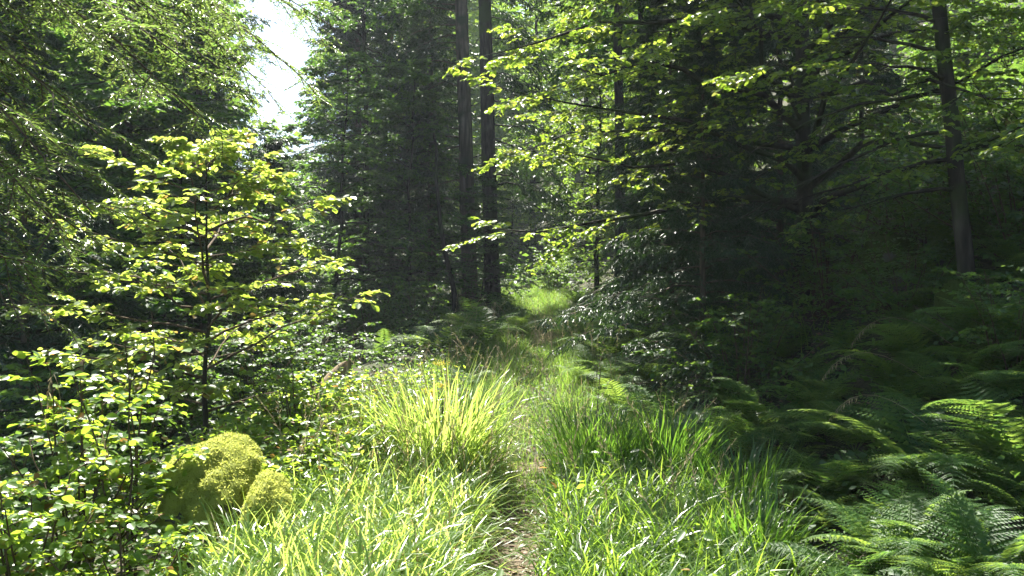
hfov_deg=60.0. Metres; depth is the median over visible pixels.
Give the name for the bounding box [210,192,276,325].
broadleaf tree
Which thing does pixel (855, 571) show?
fern
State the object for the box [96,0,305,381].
spruce tree
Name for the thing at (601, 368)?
fern
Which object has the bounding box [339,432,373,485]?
broadleaf herb
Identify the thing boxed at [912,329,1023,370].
fern
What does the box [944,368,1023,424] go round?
fern
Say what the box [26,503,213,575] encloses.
hazel bush
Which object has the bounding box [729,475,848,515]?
fern
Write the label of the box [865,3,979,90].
bramble shrub
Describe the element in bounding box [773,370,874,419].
fern
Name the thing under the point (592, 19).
beech tree
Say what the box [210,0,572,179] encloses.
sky
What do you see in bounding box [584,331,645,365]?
fern
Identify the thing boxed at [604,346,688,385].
fern
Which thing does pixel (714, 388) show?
undergrowth
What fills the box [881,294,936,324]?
fern
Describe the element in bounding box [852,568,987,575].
fern
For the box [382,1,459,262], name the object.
spruce tree
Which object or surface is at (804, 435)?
fern
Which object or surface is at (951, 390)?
fern
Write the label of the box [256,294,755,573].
seeding grass
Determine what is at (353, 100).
understory tree
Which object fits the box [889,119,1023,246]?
bramble shrub
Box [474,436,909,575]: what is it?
grass
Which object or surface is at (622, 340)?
fern
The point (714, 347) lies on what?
fern
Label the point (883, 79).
young spruce
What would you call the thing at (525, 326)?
fern
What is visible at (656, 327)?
fern
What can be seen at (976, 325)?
fern
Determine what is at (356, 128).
spruce tree
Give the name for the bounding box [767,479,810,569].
broadleaf herb
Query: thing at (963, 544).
fern
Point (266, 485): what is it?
mossy boulder
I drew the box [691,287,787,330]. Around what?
fern
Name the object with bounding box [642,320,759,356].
fern
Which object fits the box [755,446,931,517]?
fern
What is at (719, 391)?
fern
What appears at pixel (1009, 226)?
bramble shrub
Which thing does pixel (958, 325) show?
fern
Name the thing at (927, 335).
fern
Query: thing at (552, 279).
fern
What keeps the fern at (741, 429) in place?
on the ground at (982, 264)
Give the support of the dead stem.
on the ground at (982, 264)
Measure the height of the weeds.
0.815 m
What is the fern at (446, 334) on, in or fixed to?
on the ground at (982, 264)
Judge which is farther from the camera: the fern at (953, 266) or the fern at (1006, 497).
the fern at (953, 266)
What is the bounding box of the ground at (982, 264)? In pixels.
[0,0,1023,575]
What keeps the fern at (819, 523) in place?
on the ground at (982, 264)
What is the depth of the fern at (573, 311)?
17.53 m
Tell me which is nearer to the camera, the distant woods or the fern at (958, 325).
the fern at (958, 325)
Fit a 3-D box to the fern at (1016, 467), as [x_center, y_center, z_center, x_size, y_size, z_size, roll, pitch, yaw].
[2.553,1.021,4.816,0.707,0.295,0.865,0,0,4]
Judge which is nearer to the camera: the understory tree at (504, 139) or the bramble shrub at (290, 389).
the bramble shrub at (290, 389)
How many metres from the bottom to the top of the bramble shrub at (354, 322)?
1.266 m
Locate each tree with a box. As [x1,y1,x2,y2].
[0,0,123,447]
[0,0,149,374]
[0,0,165,486]
[0,0,174,425]
[0,0,244,472]
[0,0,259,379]
[0,0,280,472]
[0,0,331,456]
[0,0,349,356]
[2,0,246,423]
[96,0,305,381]
[157,0,278,351]
[203,122,362,364]
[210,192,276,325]
[233,37,448,354]
[270,0,419,326]
[285,0,450,305]
[296,55,508,335]
[299,0,422,288]
[344,0,530,299]
[347,0,452,303]
[361,0,479,307]
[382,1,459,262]
[401,338,422,404]
[407,0,550,228]
[439,174,535,312]
[442,0,1023,308]
[446,0,611,246]
[477,0,581,308]
[479,128,545,271]
[497,0,661,247]
[519,34,660,290]
[521,0,736,278]
[529,0,747,246]
[535,0,678,300]
[636,0,828,158]
[731,0,975,281]
[758,4,875,72]
[893,0,931,17]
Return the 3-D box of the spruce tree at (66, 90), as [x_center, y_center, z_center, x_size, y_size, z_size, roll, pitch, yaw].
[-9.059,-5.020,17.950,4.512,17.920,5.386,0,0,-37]
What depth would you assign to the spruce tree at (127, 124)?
18.90 m
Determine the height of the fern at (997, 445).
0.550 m
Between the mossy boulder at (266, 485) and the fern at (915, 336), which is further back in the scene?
the fern at (915, 336)
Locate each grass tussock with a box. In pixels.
[275,373,449,462]
[324,344,568,474]
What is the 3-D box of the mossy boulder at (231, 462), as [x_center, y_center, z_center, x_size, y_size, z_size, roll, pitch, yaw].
[-1.723,1.217,5.201,0.537,0.703,1.163,0,0,0]
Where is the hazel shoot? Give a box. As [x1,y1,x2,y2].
[58,311,191,575]
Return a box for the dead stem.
[420,133,470,312]
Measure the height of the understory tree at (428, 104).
6.507 m
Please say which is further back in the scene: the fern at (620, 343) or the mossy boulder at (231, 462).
the fern at (620, 343)
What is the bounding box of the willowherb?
[587,342,606,431]
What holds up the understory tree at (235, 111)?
on the ground at (982, 264)
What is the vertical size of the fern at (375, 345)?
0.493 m
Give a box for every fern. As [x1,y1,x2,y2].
[347,328,422,359]
[385,322,487,360]
[426,307,471,324]
[432,369,497,390]
[433,297,527,344]
[489,313,547,336]
[537,273,574,285]
[543,305,588,319]
[544,319,598,336]
[551,310,599,321]
[552,319,609,345]
[556,344,634,387]
[557,284,596,304]
[557,333,643,361]
[566,313,613,344]
[567,358,635,380]
[576,374,649,410]
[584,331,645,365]
[592,383,704,428]
[598,324,665,360]
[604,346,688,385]
[622,317,721,360]
[633,318,667,337]
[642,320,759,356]
[648,405,752,446]
[681,328,754,363]
[689,370,762,403]
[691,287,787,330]
[694,375,781,409]
[698,410,795,466]
[710,437,838,491]
[712,305,812,346]
[712,377,813,441]
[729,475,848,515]
[731,399,861,449]
[741,493,872,542]
[746,502,946,575]
[753,378,869,416]
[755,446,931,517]
[756,399,927,451]
[757,463,847,500]
[760,456,899,497]
[770,341,852,381]
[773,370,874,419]
[785,365,839,394]
[787,392,1023,499]
[797,320,889,352]
[798,477,996,567]
[813,563,870,575]
[818,349,957,390]
[845,493,1023,575]
[850,315,976,374]
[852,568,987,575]
[857,329,944,363]
[870,368,961,407]
[874,307,932,336]
[876,465,1023,575]
[877,310,950,348]
[880,426,1023,494]
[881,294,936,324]
[883,256,992,293]
[892,264,1017,299]
[896,447,1023,501]
[897,351,1000,415]
[898,310,969,345]
[906,298,1023,364]
[909,377,1023,481]
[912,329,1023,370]
[919,342,1023,401]
[925,296,1023,344]
[942,306,1023,345]
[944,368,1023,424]
[949,457,1023,522]
[951,238,1023,286]
[957,63,1006,102]
[957,447,1023,496]
[958,570,1009,575]
[961,100,1023,146]
[965,151,1023,193]
[971,63,1023,96]
[974,242,1023,278]
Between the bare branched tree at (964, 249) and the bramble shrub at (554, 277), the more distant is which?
the bramble shrub at (554, 277)
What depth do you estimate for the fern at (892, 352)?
6.93 m
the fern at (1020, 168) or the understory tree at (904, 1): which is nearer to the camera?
the fern at (1020, 168)
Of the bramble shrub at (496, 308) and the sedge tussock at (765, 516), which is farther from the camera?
the bramble shrub at (496, 308)
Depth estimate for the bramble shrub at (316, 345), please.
11.40 m
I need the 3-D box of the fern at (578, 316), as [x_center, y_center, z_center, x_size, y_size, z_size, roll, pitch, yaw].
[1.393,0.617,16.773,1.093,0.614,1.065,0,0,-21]
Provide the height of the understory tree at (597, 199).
7.011 m
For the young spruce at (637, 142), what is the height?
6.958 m
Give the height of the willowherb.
1.002 m
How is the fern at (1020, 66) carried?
on the ground at (982, 264)
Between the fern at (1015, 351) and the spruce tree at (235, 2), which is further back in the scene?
the spruce tree at (235, 2)
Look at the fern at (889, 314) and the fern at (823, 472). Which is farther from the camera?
the fern at (889, 314)
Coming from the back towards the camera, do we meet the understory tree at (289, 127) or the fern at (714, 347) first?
the understory tree at (289, 127)
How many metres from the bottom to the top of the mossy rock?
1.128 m
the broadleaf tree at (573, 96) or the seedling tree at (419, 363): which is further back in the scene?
the broadleaf tree at (573, 96)
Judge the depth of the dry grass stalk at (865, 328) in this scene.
6.40 m
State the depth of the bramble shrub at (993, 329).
5.84 m
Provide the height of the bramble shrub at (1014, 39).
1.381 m
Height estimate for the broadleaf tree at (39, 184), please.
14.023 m
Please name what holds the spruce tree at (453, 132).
on the ground at (982, 264)
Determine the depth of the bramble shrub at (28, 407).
8.32 m
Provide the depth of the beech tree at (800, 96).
8.36 m
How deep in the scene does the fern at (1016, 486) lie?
4.54 m
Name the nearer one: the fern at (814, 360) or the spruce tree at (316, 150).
the fern at (814, 360)
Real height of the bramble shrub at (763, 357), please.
1.150 m
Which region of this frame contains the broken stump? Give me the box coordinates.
[312,352,351,409]
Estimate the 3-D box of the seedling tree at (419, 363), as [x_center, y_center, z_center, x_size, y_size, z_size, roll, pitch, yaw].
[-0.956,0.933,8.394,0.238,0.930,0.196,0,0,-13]
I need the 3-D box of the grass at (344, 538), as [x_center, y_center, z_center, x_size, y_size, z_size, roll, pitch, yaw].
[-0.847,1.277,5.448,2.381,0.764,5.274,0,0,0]
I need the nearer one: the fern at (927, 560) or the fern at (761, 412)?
the fern at (927, 560)
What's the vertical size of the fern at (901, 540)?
0.515 m
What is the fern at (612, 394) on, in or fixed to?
on the ground at (982, 264)
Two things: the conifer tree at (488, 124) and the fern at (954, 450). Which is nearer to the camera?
the fern at (954, 450)
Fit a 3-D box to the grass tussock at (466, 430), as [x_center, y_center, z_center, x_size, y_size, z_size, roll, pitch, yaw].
[-0.549,0.950,6.592,1.863,1.091,1.874,0,0,-41]
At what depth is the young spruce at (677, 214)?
9.22 m
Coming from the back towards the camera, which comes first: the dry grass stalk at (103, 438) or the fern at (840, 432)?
the fern at (840, 432)
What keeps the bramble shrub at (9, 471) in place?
on the ground at (982, 264)
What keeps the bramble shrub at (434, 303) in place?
on the ground at (982, 264)
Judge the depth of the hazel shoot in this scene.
4.57 m
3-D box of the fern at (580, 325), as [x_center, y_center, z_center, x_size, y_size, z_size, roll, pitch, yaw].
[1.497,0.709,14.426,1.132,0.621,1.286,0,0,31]
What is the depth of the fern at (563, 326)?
15.29 m
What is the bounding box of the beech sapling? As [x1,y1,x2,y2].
[0,128,389,440]
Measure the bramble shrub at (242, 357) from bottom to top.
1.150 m
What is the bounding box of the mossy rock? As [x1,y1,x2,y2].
[953,16,1023,71]
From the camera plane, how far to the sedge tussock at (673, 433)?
6.33 m
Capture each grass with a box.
[123,396,539,575]
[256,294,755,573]
[314,0,1023,517]
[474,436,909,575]
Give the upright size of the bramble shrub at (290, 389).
0.923 m
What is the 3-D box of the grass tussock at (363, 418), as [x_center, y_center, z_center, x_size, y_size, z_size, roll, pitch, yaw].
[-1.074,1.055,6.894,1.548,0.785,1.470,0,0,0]
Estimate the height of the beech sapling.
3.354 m
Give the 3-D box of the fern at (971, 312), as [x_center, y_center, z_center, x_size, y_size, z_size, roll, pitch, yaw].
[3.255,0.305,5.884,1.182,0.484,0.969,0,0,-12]
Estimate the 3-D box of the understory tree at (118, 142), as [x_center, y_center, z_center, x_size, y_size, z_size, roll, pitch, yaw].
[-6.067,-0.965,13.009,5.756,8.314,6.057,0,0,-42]
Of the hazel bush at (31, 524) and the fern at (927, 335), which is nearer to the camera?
the hazel bush at (31, 524)
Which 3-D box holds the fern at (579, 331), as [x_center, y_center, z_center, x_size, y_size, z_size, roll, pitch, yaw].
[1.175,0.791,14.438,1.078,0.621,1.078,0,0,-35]
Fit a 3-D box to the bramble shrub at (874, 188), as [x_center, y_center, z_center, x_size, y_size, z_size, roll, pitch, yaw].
[4.378,-1.276,10.575,2.283,1.266,2.374,0,0,-32]
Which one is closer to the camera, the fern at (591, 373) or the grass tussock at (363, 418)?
the grass tussock at (363, 418)
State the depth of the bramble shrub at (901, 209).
8.69 m
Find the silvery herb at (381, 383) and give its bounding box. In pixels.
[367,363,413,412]
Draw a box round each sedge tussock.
[492,387,686,478]
[572,385,748,482]
[658,469,826,575]
[665,426,816,525]
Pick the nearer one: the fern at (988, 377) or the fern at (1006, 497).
the fern at (1006, 497)
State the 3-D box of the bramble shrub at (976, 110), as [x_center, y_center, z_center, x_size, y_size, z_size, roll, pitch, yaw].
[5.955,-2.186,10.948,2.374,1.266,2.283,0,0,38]
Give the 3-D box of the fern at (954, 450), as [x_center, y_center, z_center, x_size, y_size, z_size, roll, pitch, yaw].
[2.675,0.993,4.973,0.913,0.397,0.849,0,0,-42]
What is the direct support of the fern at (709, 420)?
on the ground at (982, 264)
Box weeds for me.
[90,362,743,575]
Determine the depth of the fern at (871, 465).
5.56 m
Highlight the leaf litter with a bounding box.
[473,151,1023,575]
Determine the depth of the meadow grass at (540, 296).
11.38 m
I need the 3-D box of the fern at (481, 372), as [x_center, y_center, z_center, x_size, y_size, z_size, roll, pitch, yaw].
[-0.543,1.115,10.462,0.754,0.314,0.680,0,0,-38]
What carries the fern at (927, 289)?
on the ground at (982, 264)
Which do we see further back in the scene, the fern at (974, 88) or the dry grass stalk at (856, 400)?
the fern at (974, 88)
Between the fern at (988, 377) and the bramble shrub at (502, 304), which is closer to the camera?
the fern at (988, 377)
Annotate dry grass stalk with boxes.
[44,375,76,561]
[79,433,112,575]
[822,352,936,388]
[829,395,924,422]
[851,317,952,347]
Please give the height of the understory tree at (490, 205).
3.615 m
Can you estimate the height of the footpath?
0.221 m
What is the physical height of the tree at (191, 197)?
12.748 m
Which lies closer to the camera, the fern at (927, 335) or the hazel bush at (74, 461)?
the hazel bush at (74, 461)
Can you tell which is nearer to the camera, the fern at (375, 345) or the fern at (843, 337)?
the fern at (843, 337)
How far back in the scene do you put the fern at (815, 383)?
7.35 m
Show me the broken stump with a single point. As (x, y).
(345, 365)
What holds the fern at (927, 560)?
on the ground at (982, 264)
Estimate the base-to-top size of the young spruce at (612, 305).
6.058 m
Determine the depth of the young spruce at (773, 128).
10.98 m
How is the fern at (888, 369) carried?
on the ground at (982, 264)
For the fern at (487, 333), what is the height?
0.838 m
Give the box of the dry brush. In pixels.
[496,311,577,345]
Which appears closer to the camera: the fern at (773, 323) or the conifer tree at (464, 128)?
the fern at (773, 323)
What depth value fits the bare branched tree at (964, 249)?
7.16 m
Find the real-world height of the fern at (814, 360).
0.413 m
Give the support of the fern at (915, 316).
on the ground at (982, 264)
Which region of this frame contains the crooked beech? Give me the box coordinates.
[296,0,433,322]
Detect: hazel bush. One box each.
[0,346,208,575]
[0,445,183,575]
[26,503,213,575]
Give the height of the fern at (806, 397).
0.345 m
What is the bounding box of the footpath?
[474,460,551,575]
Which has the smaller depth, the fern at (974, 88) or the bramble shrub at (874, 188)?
the bramble shrub at (874, 188)
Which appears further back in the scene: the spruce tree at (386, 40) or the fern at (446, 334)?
the spruce tree at (386, 40)
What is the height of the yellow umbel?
0.922 m
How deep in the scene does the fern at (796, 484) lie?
5.81 m
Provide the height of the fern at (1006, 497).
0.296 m
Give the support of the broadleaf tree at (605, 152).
on the ground at (982, 264)
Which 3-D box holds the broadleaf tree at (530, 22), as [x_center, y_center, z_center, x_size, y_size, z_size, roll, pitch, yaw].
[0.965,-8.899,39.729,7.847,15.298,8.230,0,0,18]
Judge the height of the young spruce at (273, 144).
4.912 m
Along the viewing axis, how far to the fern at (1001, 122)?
10.75 m
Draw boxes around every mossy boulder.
[152,431,265,560]
[238,468,294,547]
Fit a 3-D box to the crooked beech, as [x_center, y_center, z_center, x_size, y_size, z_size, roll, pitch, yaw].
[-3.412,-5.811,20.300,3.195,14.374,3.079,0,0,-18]
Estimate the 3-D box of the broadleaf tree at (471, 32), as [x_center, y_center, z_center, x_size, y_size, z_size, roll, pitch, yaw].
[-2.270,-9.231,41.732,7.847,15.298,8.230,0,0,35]
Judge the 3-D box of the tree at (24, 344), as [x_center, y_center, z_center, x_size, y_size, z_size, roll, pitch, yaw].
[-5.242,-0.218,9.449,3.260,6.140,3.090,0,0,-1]
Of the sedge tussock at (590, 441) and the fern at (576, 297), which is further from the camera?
the fern at (576, 297)
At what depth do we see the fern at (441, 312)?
17.51 m
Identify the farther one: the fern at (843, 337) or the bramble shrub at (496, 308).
the bramble shrub at (496, 308)
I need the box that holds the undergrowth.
[0,0,1023,575]
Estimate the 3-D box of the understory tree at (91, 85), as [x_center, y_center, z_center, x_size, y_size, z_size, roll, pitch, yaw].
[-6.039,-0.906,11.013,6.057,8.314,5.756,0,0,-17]
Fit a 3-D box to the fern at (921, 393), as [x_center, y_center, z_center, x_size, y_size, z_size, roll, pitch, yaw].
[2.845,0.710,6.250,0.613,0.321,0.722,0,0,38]
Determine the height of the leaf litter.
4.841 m
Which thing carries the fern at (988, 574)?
on the ground at (982, 264)
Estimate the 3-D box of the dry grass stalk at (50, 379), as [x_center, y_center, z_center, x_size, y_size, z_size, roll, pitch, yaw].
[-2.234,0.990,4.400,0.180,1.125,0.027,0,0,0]
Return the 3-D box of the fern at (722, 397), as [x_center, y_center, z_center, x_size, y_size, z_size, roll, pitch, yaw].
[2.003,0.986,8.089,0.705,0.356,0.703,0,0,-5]
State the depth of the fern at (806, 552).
4.46 m
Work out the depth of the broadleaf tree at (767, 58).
29.71 m
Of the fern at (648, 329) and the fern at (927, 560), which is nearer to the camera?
the fern at (927, 560)
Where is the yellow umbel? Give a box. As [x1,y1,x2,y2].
[421,359,449,436]
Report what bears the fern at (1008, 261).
on the ground at (982, 264)
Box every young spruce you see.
[200,137,340,402]
[530,0,761,362]
[576,0,837,351]
[593,0,809,413]
[648,0,895,330]
[783,0,939,226]
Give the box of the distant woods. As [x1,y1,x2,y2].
[0,0,838,370]
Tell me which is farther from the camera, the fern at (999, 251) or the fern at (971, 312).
the fern at (999, 251)
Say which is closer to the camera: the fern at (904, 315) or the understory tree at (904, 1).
the fern at (904, 315)
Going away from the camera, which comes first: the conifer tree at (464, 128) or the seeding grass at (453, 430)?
the seeding grass at (453, 430)
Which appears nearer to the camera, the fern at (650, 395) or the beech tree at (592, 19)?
the fern at (650, 395)
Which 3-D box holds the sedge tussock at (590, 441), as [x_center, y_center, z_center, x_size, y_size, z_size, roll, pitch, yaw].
[0.605,1.124,6.634,1.409,0.750,1.301,0,0,19]
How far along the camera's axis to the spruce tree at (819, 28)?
31.88 m
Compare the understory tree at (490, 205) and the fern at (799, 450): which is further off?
the understory tree at (490, 205)
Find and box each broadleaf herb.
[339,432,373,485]
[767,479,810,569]
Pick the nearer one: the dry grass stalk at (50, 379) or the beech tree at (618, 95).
the dry grass stalk at (50, 379)
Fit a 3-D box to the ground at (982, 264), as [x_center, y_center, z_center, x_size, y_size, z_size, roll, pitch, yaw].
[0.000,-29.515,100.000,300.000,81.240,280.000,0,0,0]
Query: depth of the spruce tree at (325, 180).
31.81 m
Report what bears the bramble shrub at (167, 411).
on the ground at (982, 264)
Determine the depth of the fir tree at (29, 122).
3.51 m
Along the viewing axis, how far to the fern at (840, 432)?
6.15 m
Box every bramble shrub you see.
[0,343,195,488]
[0,387,172,544]
[37,330,254,452]
[180,312,347,407]
[220,304,382,389]
[233,353,398,467]
[310,280,445,349]
[366,276,477,335]
[463,294,525,323]
[479,293,519,314]
[509,247,590,292]
[621,282,850,406]
[794,149,1002,254]
[795,121,966,232]
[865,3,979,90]
[878,56,1023,158]
[880,146,1023,262]
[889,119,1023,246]
[909,265,1023,376]
[950,0,1023,70]
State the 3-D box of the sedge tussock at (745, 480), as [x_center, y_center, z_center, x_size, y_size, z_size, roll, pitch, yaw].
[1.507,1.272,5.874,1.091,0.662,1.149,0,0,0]
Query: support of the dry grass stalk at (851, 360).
on the ground at (982, 264)
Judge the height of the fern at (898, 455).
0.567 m

